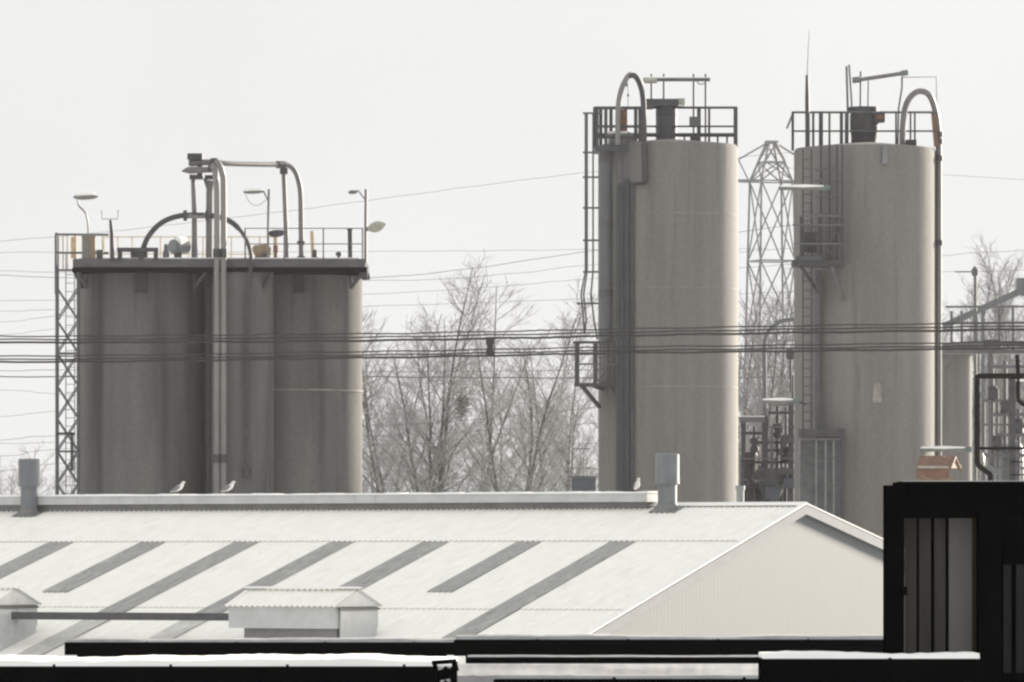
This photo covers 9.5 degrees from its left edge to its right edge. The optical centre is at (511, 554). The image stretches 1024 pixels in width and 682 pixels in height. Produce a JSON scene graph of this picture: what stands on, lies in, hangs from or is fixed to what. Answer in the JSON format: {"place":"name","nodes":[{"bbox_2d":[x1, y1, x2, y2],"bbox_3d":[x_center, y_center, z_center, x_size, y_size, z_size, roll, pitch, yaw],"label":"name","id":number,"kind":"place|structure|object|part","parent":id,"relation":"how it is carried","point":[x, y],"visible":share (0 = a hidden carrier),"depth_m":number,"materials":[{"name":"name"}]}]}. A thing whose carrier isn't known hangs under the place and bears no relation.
{"place":"outdoors","nodes":[
{"label":"outdoors","id":0,"kind":"place"},
{"bbox_2d":[8,426,366,455],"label":"overhead wire","id":1,"kind":"object","parent":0,"point":[68,448],"visible":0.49,"depth_m":289.99,"materials":[{"name":"black metal"}]},
{"bbox_2d":[0,654,457,681],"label":"shed","id":2,"kind":"structure","parent":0,"point":[277,668],"depth_m":28.96,"materials":[{"name":"black paint"}]},
{"bbox_2d":[1,423,592,443],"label":"overhead wire","id":3,"kind":"object","parent":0,"point":[362,436],"visible":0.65,"depth_m":289.99,"materials":[{"name":"black metal"}]},
{"bbox_2d":[3,443,592,470],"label":"overhead wire","id":4,"kind":"object","parent":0,"point":[390,444],"visible":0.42,"depth_m":289.99,"materials":[{"name":"black metal"}]},
{"bbox_2d":[0,248,767,252],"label":"overhead wire","id":5,"kind":"object","parent":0,"point":[454,250],"visible":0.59,"depth_m":300.00,"materials":[{"name":"grey metal"}]},
{"bbox_2d":[0,264,788,300],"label":"overhead wire","id":6,"kind":"object","parent":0,"point":[382,293],"visible":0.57,"depth_m":294.99,"materials":[{"name":"grey metal"}]},
{"bbox_2d":[0,376,789,378],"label":"overhead wire","id":7,"kind":"object","parent":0,"point":[423,377],"visible":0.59,"depth_m":284.98,"materials":[{"name":"grey metal"}]},
{"bbox_2d":[0,367,793,371],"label":"overhead wire","id":8,"kind":"object","parent":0,"point":[483,371],"visible":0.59,"depth_m":284.99,"materials":[{"name":"grey metal"}]},
{"bbox_2d":[4,225,790,277],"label":"overhead wire","id":9,"kind":"object","parent":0,"point":[436,272],"visible":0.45,"depth_m":289.99,"materials":[{"name":"grey metal"}]},
{"bbox_2d":[6,392,790,439],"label":"overhead wire","id":10,"kind":"object","parent":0,"point":[441,422],"visible":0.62,"depth_m":289.99,"materials":[{"name":"black metal"}]},
{"bbox_2d":[7,152,792,240],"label":"overhead wire","id":11,"kind":"object","parent":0,"point":[367,200],"visible":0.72,"depth_m":299.99,"materials":[{"name":"grey metal"}]},
{"bbox_2d":[26,292,777,310],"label":"overhead wire","id":12,"kind":"object","parent":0,"point":[506,301],"visible":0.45,"depth_m":289.99,"materials":[{"name":"grey metal"}]},
{"bbox_2d":[22,248,787,280],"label":"overhead wire","id":13,"kind":"object","parent":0,"point":[487,275],"visible":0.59,"depth_m":294.99,"materials":[{"name":"grey metal"}]},
{"bbox_2d":[0,453,882,663],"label":"warehouse","id":14,"kind":"structure","parent":0,"point":[661,561],"depth_m":170.04,"materials":[{"name":"metal"}]},
{"bbox_2d":[169,481,185,491],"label":"gull","id":15,"kind":"object","parent":14,"relation":"on","point":[178,488],"visible":1,"depth_m":180.12,"materials":[{"name":"white"}]},
{"bbox_2d":[219,481,235,493],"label":"gull","id":16,"kind":"object","parent":14,"relation":"on","point":[228,487],"visible":1,"depth_m":179.25,"materials":[{"name":"white"}]},
{"bbox_2d":[633,478,639,488],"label":"gull","id":17,"kind":"object","parent":14,"relation":"on","point":[636,485],"visible":1,"depth_m":172.38,"materials":[{"name":"white"}]},
{"bbox_2d":[0,328,1023,343],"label":"power cable","id":18,"kind":"object","parent":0,"point":[578,336],"visible":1,"depth_m":191.71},
{"bbox_2d":[0,326,1023,339],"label":"power cable","id":19,"kind":"object","parent":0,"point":[516,334],"visible":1,"depth_m":191.52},
{"bbox_2d":[0,322,1023,336],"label":"power cable","id":20,"kind":"object","parent":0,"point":[517,331],"visible":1,"depth_m":191.62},
{"bbox_2d":[0,347,1023,362],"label":"power cable","id":21,"kind":"object","parent":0,"point":[613,353],"visible":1,"depth_m":191.70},
{"bbox_2d":[486,338,493,356],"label":"cable spacer","id":22,"kind":"object","parent":21,"relation":"attached to","point":[489,344],"visible":1,"depth_m":191.85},
{"bbox_2d":[0,345,1023,359],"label":"power cable","id":23,"kind":"object","parent":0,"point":[522,352],"visible":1,"depth_m":191.66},
{"bbox_2d":[0,341,1023,356],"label":"power cable","id":24,"kind":"object","parent":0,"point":[514,349],"visible":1,"depth_m":191.77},
{"bbox_2d":[0,0,1023,494],"label":"sky","id":25,"kind":"structure","parent":0,"point":[109,99],"materials":[{"name":"white"}]},
{"bbox_2d":[466,655,758,663],"bbox_3d":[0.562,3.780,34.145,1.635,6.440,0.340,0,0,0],"label":"shed","id":26,"kind":"structure","parent":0,"point":[608,659],"depth_m":33.98,"materials":[{"name":"black paint"}]},
{"bbox_2d":[493,674,759,681],"bbox_3d":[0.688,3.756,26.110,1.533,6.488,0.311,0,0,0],"label":"shed","id":27,"kind":"structure","parent":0,"point":[626,678],"depth_m":25.99,"materials":[{"name":"black paint"}]},
{"bbox_2d":[758,651,982,681],"bbox_3d":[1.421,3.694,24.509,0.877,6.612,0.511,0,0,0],"label":"shed","id":28,"kind":"structure","parent":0,"point":[809,666],"depth_m":24.26,"materials":[{"name":"black paint"}]},
{"bbox_2d":[944,250,1023,255],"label":"overhead wire","id":29,"kind":"object","parent":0,"point":[980,252],"visible":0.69,"depth_m":299.99,"materials":[{"name":"grey metal"}]},
{"bbox_3d":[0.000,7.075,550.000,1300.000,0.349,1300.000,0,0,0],"label":"ground","id":30,"kind":"structure","parent":0,"visible":0},
{"bbox_2d":[0,437,71,494],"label":"bare tree","id":31,"kind":"object","parent":30,"relation":"on","point":[11,486],"visible":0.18,"depth_m":468.88,"materials":[{"name":"grey plant"}]},
{"bbox_2d":[1,459,76,494],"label":"bare tree","id":32,"kind":"object","parent":30,"relation":"on","point":[62,487],"visible":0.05,"depth_m":479.73,"materials":[{"name":"grey plant"}]},
{"bbox_2d":[55,232,108,494],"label":"lattice mast","id":33,"kind":"object","parent":30,"relation":"on","point":[70,435],"visible":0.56,"depth_m":225.58,"materials":[{"name":"grey metal"}]},
{"bbox_2d":[80,273,204,494],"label":"silo","id":34,"kind":"object","parent":30,"relation":"on","point":[142,427],"visible":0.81,"depth_m":226.10,"materials":[{"name":"concrete"}]},
{"bbox_2d":[204,274,211,493],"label":"pipe","id":35,"kind":"object","parent":30,"relation":"on","point":[208,386],"visible":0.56,"depth_m":226.85,"materials":[{"name":"grey metal"}]},
{"bbox_2d":[210,163,219,493],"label":"pipe","id":36,"kind":"object","parent":30,"relation":"on","point":[216,256],"visible":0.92,"depth_m":224.61,"materials":[{"name":"grey metal"}]},
{"bbox_2d":[214,158,226,493],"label":"pipe","id":37,"kind":"object","parent":30,"relation":"on","point":[223,256],"visible":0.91,"depth_m":224.60,"materials":[{"name":"grey metal"}]},
{"bbox_2d":[212,272,273,493],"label":"silo","id":38,"kind":"object","parent":30,"relation":"on","point":[261,421],"visible":0.5,"depth_m":225.08,"materials":[{"name":"concrete"}]},
{"bbox_2d":[64,637,455,656],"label":"shed","id":39,"kind":"structure","parent":30,"relation":"on","point":[118,647],"depth_m":37.96,"materials":[{"name":"black paint"}]},
{"bbox_2d":[274,274,362,493],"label":"silo","id":40,"kind":"object","parent":30,"relation":"on","point":[317,426],"visible":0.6,"depth_m":226.96,"materials":[{"name":"concrete"}]},
{"bbox_2d":[62,228,369,292],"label":"silo deck","id":41,"kind":"structure","parent":40,"relation":"on","point":[297,268],"depth_m":224.90,"materials":[{"name":"metal"}]},
{"bbox_2d":[81,234,96,258],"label":"cabinet","id":42,"kind":"object","parent":41,"relation":"on","point":[88,246],"visible":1,"depth_m":225.00,"materials":[{"name":"beige metal"}]},
{"bbox_2d":[73,192,97,233],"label":"deck lamp","id":43,"kind":"object","parent":42,"relation":"on","point":[78,196],"visible":1,"depth_m":225.08,"materials":[{"name":"grey metal"}]},
{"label":"door","id":44,"kind":"part","parent":42,"relation":"part of","materials":[{"name":"grey metal"}]},
{"bbox_2d":[96,250,103,258],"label":"junction box","id":45,"kind":"object","parent":41,"relation":"on","point":[99,254],"visible":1,"depth_m":225.00,"materials":[{"name":"grey metal"}]},
{"bbox_2d":[101,210,118,260],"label":"forked post","id":46,"kind":"object","parent":41,"relation":"attached to","point":[111,241],"visible":1,"depth_m":224.74,"materials":[{"name":"grey metal"}]},
{"bbox_2d":[117,248,157,260],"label":"beam","id":47,"kind":"structure","parent":41,"relation":"on","point":[141,251],"depth_m":224.85,"materials":[{"name":"grey metal"}]},
{"bbox_2d":[163,244,168,257],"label":"vent valve","id":48,"kind":"object","parent":41,"relation":"on","point":[165,252],"visible":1,"depth_m":225.92,"materials":[{"name":"grey metal"}]},
{"bbox_2d":[168,237,190,257],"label":"drum","id":49,"kind":"object","parent":41,"relation":"on","point":[178,247],"visible":1,"depth_m":226.40,"materials":[{"name":"metal"}]},
{"bbox_2d":[130,210,252,478],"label":"pipe","id":50,"kind":"object","parent":41,"relation":"on","point":[185,215],"visible":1,"depth_m":224.72,"materials":[{"name":"grey metal"}]},
{"bbox_2d":[182,153,217,257],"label":"pipe","id":51,"kind":"object","parent":41,"relation":"on","point":[197,160],"visible":1,"depth_m":226.50,"materials":[{"name":"grey metal"}]},
{"bbox_2d":[203,175,213,257],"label":"pipe","id":52,"kind":"object","parent":41,"relation":"on","point":[209,184],"visible":0.98,"depth_m":226.69,"materials":[{"name":"grey metal"}]},
{"bbox_2d":[243,188,269,245],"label":"deck lamp","id":53,"kind":"object","parent":41,"relation":"on","point":[253,191],"visible":0.99,"depth_m":229.56,"materials":[{"name":"grey metal"}]},
{"bbox_2d":[252,244,270,257],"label":"motor","id":54,"kind":"object","parent":41,"relation":"on","point":[262,251],"visible":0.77,"depth_m":228.97,"materials":[{"name":"brown metal"}]},
{"bbox_2d":[220,160,304,257],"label":"pipe","id":55,"kind":"object","parent":41,"relation":"on","point":[283,165],"visible":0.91,"depth_m":230.35,"materials":[{"name":"grey metal"}]},
{"bbox_2d":[273,245,277,257],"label":"vent valve","id":56,"kind":"object","parent":41,"relation":"on","point":[275,249],"visible":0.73,"depth_m":229.34,"materials":[{"name":"metal"}]},
{"bbox_2d":[269,230,287,244],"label":"floodlight","id":57,"kind":"object","parent":41,"relation":"on","point":[275,234],"visible":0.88,"depth_m":229.77,"materials":[{"name":"grey metal"}]},
{"bbox_2d":[280,168,288,257],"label":"post","id":58,"kind":"object","parent":41,"relation":"on","point":[284,172],"visible":0.76,"depth_m":230.13,"materials":[{"name":"grey metal"}]},
{"bbox_2d":[310,231,318,257],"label":"post","id":59,"kind":"object","parent":41,"relation":"on","point":[313,253],"visible":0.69,"depth_m":230.94,"materials":[{"name":"beige metal"}]},
{"bbox_2d":[347,229,352,257],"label":"post","id":60,"kind":"object","parent":41,"relation":"on","point":[349,241],"visible":0.71,"depth_m":227.92,"materials":[{"name":"grey metal"}]},
{"bbox_2d":[348,189,385,262],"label":"deck lamp","id":61,"kind":"object","parent":41,"relation":"on","point":[376,226],"visible":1,"depth_m":225.35,"materials":[{"name":"grey metal"}]},
{"bbox_2d":[362,299,461,492],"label":"bare tree","id":62,"kind":"object","parent":30,"relation":"on","point":[428,334],"visible":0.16,"depth_m":359.81,"materials":[{"name":"grey plant"}]},
{"bbox_2d":[362,255,507,492],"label":"bare tree","id":63,"kind":"object","parent":30,"relation":"on","point":[380,478],"visible":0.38,"depth_m":351.37,"materials":[{"name":"grey plant"}]},
{"bbox_2d":[362,249,528,492],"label":"bare tree","id":64,"kind":"object","parent":30,"relation":"on","point":[416,483],"visible":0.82,"depth_m":339.75,"materials":[{"name":"grey plant"}]},
{"bbox_2d":[452,387,471,418],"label":"bird nest","id":65,"kind":"object","parent":64,"relation":"on","point":[460,398],"visible":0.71,"depth_m":343.91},
{"bbox_2d":[432,659,458,681],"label":"downpipe","id":66,"kind":"object","parent":30,"relation":"on","point":[446,671],"visible":0.96,"depth_m":28.44,"materials":[{"name":"black metal"}]},
{"bbox_2d":[388,275,548,492],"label":"bare tree","id":67,"kind":"object","parent":30,"relation":"on","point":[490,388],"visible":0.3,"depth_m":346.83,"materials":[{"name":"grey plant"}]},
{"bbox_2d":[432,278,597,492],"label":"bare tree","id":68,"kind":"object","parent":30,"relation":"on","point":[529,476],"visible":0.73,"depth_m":337.47,"materials":[{"name":"grey plant"}]},
{"bbox_2d":[464,305,597,491],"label":"bare tree","id":69,"kind":"object","parent":30,"relation":"on","point":[512,432],"visible":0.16,"depth_m":419.38,"materials":[{"name":"grey plant"}]},
{"bbox_2d":[469,311,597,491],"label":"bare tree","id":70,"kind":"object","parent":30,"relation":"on","point":[562,449],"visible":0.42,"depth_m":349.94,"materials":[{"name":"grey plant"}]},
{"bbox_2d":[541,391,597,491],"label":"bare tree","id":71,"kind":"object","parent":30,"relation":"on","point":[591,414],"visible":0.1,"depth_m":429.14,"materials":[{"name":"grey plant"}]},
{"bbox_2d":[570,448,596,491],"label":"tank","id":72,"kind":"object","parent":30,"relation":"on","point":[584,483],"visible":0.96,"depth_m":275.00,"materials":[{"name":"grey metal"}]},
{"bbox_2d":[457,664,757,681],"bbox_3d":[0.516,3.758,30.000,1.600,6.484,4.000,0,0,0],"label":"snow covered skip","id":73,"kind":"object","parent":30,"relation":"on","point":[477,672],"visible":0.75,"depth_m":28.50,"materials":[{"name":"white snow"}]},
{"bbox_2d":[573,72,737,501],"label":"silo","id":74,"kind":"object","parent":30,"relation":"on","point":[667,208],"visible":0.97,"depth_m":229.74,"materials":[{"name":"beige concrete"}]},
{"bbox_2d":[643,74,709,140],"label":"lamp gantry","id":75,"kind":"object","parent":74,"relation":"attached to","point":[693,120],"visible":1,"depth_m":231.74,"materials":[{"name":"grey metal"}]},
{"bbox_2d":[454,634,882,656],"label":"shed","id":76,"kind":"structure","parent":30,"relation":"on","point":[572,644],"depth_m":37.46,"materials":[{"name":"black paint"}]},
{"bbox_2d":[738,140,793,465],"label":"pylon","id":77,"kind":"object","parent":30,"relation":"on","point":[752,179],"visible":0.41,"depth_m":409.96,"materials":[{"name":"grey metal"}]},
{"bbox_2d":[738,262,793,478],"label":"bare tree","id":78,"kind":"object","parent":30,"relation":"on","point":[782,356],"visible":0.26,"depth_m":395.44,"materials":[{"name":"grey plant"}]},
{"bbox_2d":[738,283,793,485],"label":"bare tree","id":79,"kind":"object","parent":30,"relation":"on","point":[740,399],"visible":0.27,"depth_m":383.23,"materials":[{"name":"grey plant"}]},
{"bbox_2d":[738,274,793,467],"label":"bare tree","id":80,"kind":"object","parent":30,"relation":"on","point":[767,380],"visible":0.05,"depth_m":401.19,"materials":[{"name":"grey plant"}]},
{"bbox_2d":[738,287,793,466],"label":"bare tree","id":81,"kind":"object","parent":30,"relation":"on","point":[766,355],"visible":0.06,"depth_m":439.91,"materials":[{"name":"grey plant"}]},
{"bbox_2d":[739,317,793,505],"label":"service frame","id":82,"kind":"object","parent":30,"relation":"on","point":[770,484],"visible":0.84,"depth_m":239.92,"materials":[{"name":"grey metal"}]},
{"bbox_2d":[786,88,942,537],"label":"silo","id":83,"kind":"object","parent":30,"relation":"on","point":[868,242],"visible":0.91,"depth_m":211.73,"materials":[{"name":"beige concrete"}]},
{"bbox_2d":[762,398,805,404],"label":"tube lamp","id":84,"kind":"object","parent":83,"relation":"attached to","point":[781,400],"visible":1,"depth_m":210.81,"materials":[{"name":"grey metal"}]},
{"bbox_2d":[779,184,829,190],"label":"tube lamp","id":85,"kind":"object","parent":83,"relation":"attached to","point":[806,187],"visible":1,"depth_m":210.70,"materials":[{"name":"grey metal"}]},
{"bbox_2d":[805,39,809,146],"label":"aerial","id":86,"kind":"object","parent":83,"relation":"attached to","point":[807,124],"visible":1,"depth_m":213.25,"materials":[{"name":"grey metal"}]},
{"bbox_2d":[845,64,936,143],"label":"lamp gantry","id":87,"kind":"object","parent":83,"relation":"attached to","point":[902,73],"visible":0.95,"depth_m":213.87,"materials":[{"name":"grey metal"}]},
{"bbox_2d":[920,446,971,451],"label":"tube lamp","id":88,"kind":"object","parent":83,"relation":"attached to","point":[941,449],"visible":1,"depth_m":212.34,"materials":[{"name":"grey metal"}]},
{"bbox_2d":[738,418,1023,485],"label":"thicket","id":89,"kind":"object","parent":30,"relation":"on","point":[972,462],"depth_m":386.65,"materials":[{"name":"plant"}]},
{"bbox_2d":[883,481,1023,681],"bbox_3d":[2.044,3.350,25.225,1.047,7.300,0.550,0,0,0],"label":"shelter","id":90,"kind":"object","parent":30,"relation":"on","point":[953,566],"visible":1,"depth_m":25.01,"materials":[{"name":"black paint"}]},
{"bbox_2d":[916,455,961,480],"bbox_3d":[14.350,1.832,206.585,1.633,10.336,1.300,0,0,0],"label":"house","id":91,"kind":"structure","parent":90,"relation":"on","point":[933,468],"depth_m":206.15,"materials":[{"name":"brown brick"}]},
{"bbox_2d":[942,304,979,474],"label":"bare tree","id":92,"kind":"object","parent":30,"relation":"on","point":[948,341],"depth_m":430.61,"materials":[{"name":"grey plant"}]},
{"bbox_2d":[942,343,982,480],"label":"silo","id":93,"kind":"object","parent":30,"relation":"on","point":[956,399],"visible":0.38,"depth_m":261.22,"materials":[{"name":"beige concrete"}]},
{"bbox_2d":[955,266,977,480],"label":"mast","id":94,"kind":"object","parent":30,"relation":"on","point":[974,271],"visible":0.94,"depth_m":257.95,"materials":[{"name":"grey metal"}]},
{"bbox_2d":[942,258,1020,480],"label":"bare tree","id":95,"kind":"object","parent":30,"relation":"on","point":[971,336],"visible":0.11,"depth_m":395.03,"materials":[{"name":"grey plant"}]},
{"bbox_2d":[942,305,1023,465],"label":"gangway","id":96,"kind":"object","parent":30,"relation":"on","point":[1007,351],"visible":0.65,"depth_m":254.97,"materials":[{"name":"grey metal"}]},
{"bbox_2d":[942,278,1023,480],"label":"conveyor","id":97,"kind":"object","parent":30,"relation":"on","point":[1019,291],"visible":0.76,"depth_m":269.85,"materials":[{"name":"grey metal"}]},
{"bbox_2d":[942,252,1023,480],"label":"bare tree","id":98,"kind":"object","parent":30,"relation":"on","point":[995,333],"visible":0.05,"depth_m":406.68,"materials":[{"name":"grey plant"}]},
{"bbox_2d":[959,231,1023,479],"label":"bare tree","id":99,"kind":"object","parent":30,"relation":"on","point":[995,311],"visible":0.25,"depth_m":404.08,"materials":[{"name":"grey plant"}]},
{"bbox_2d":[964,308,1023,479],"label":"bare tree","id":100,"kind":"object","parent":30,"relation":"on","point":[996,363],"visible":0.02,"depth_m":468.69,"materials":[{"name":"grey plant"}]},
{"bbox_2d":[967,296,1023,480],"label":"bare tree","id":101,"kind":"object","parent":30,"relation":"on","point":[1021,395],"visible":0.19,"depth_m":398.39,"materials":[{"name":"grey plant"}]},
{"bbox_2d":[969,298,1023,480],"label":"bare tree","id":102,"kind":"object","parent":30,"relation":"on","point":[994,385],"visible":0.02,"depth_m":421.72,"materials":[{"name":"grey plant"}]},
{"bbox_2d":[974,355,1023,480],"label":"pipe rack","id":103,"kind":"object","parent":30,"relation":"on","point":[989,471],"visible":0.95,"depth_m":204.96,"materials":[{"name":"grey metal"}]},
{"bbox_2d":[981,361,1023,480],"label":"pipework","id":104,"kind":"object","parent":30,"relation":"on","point":[993,397],"visible":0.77,"depth_m":221.94,"materials":[{"name":"grey metal"}]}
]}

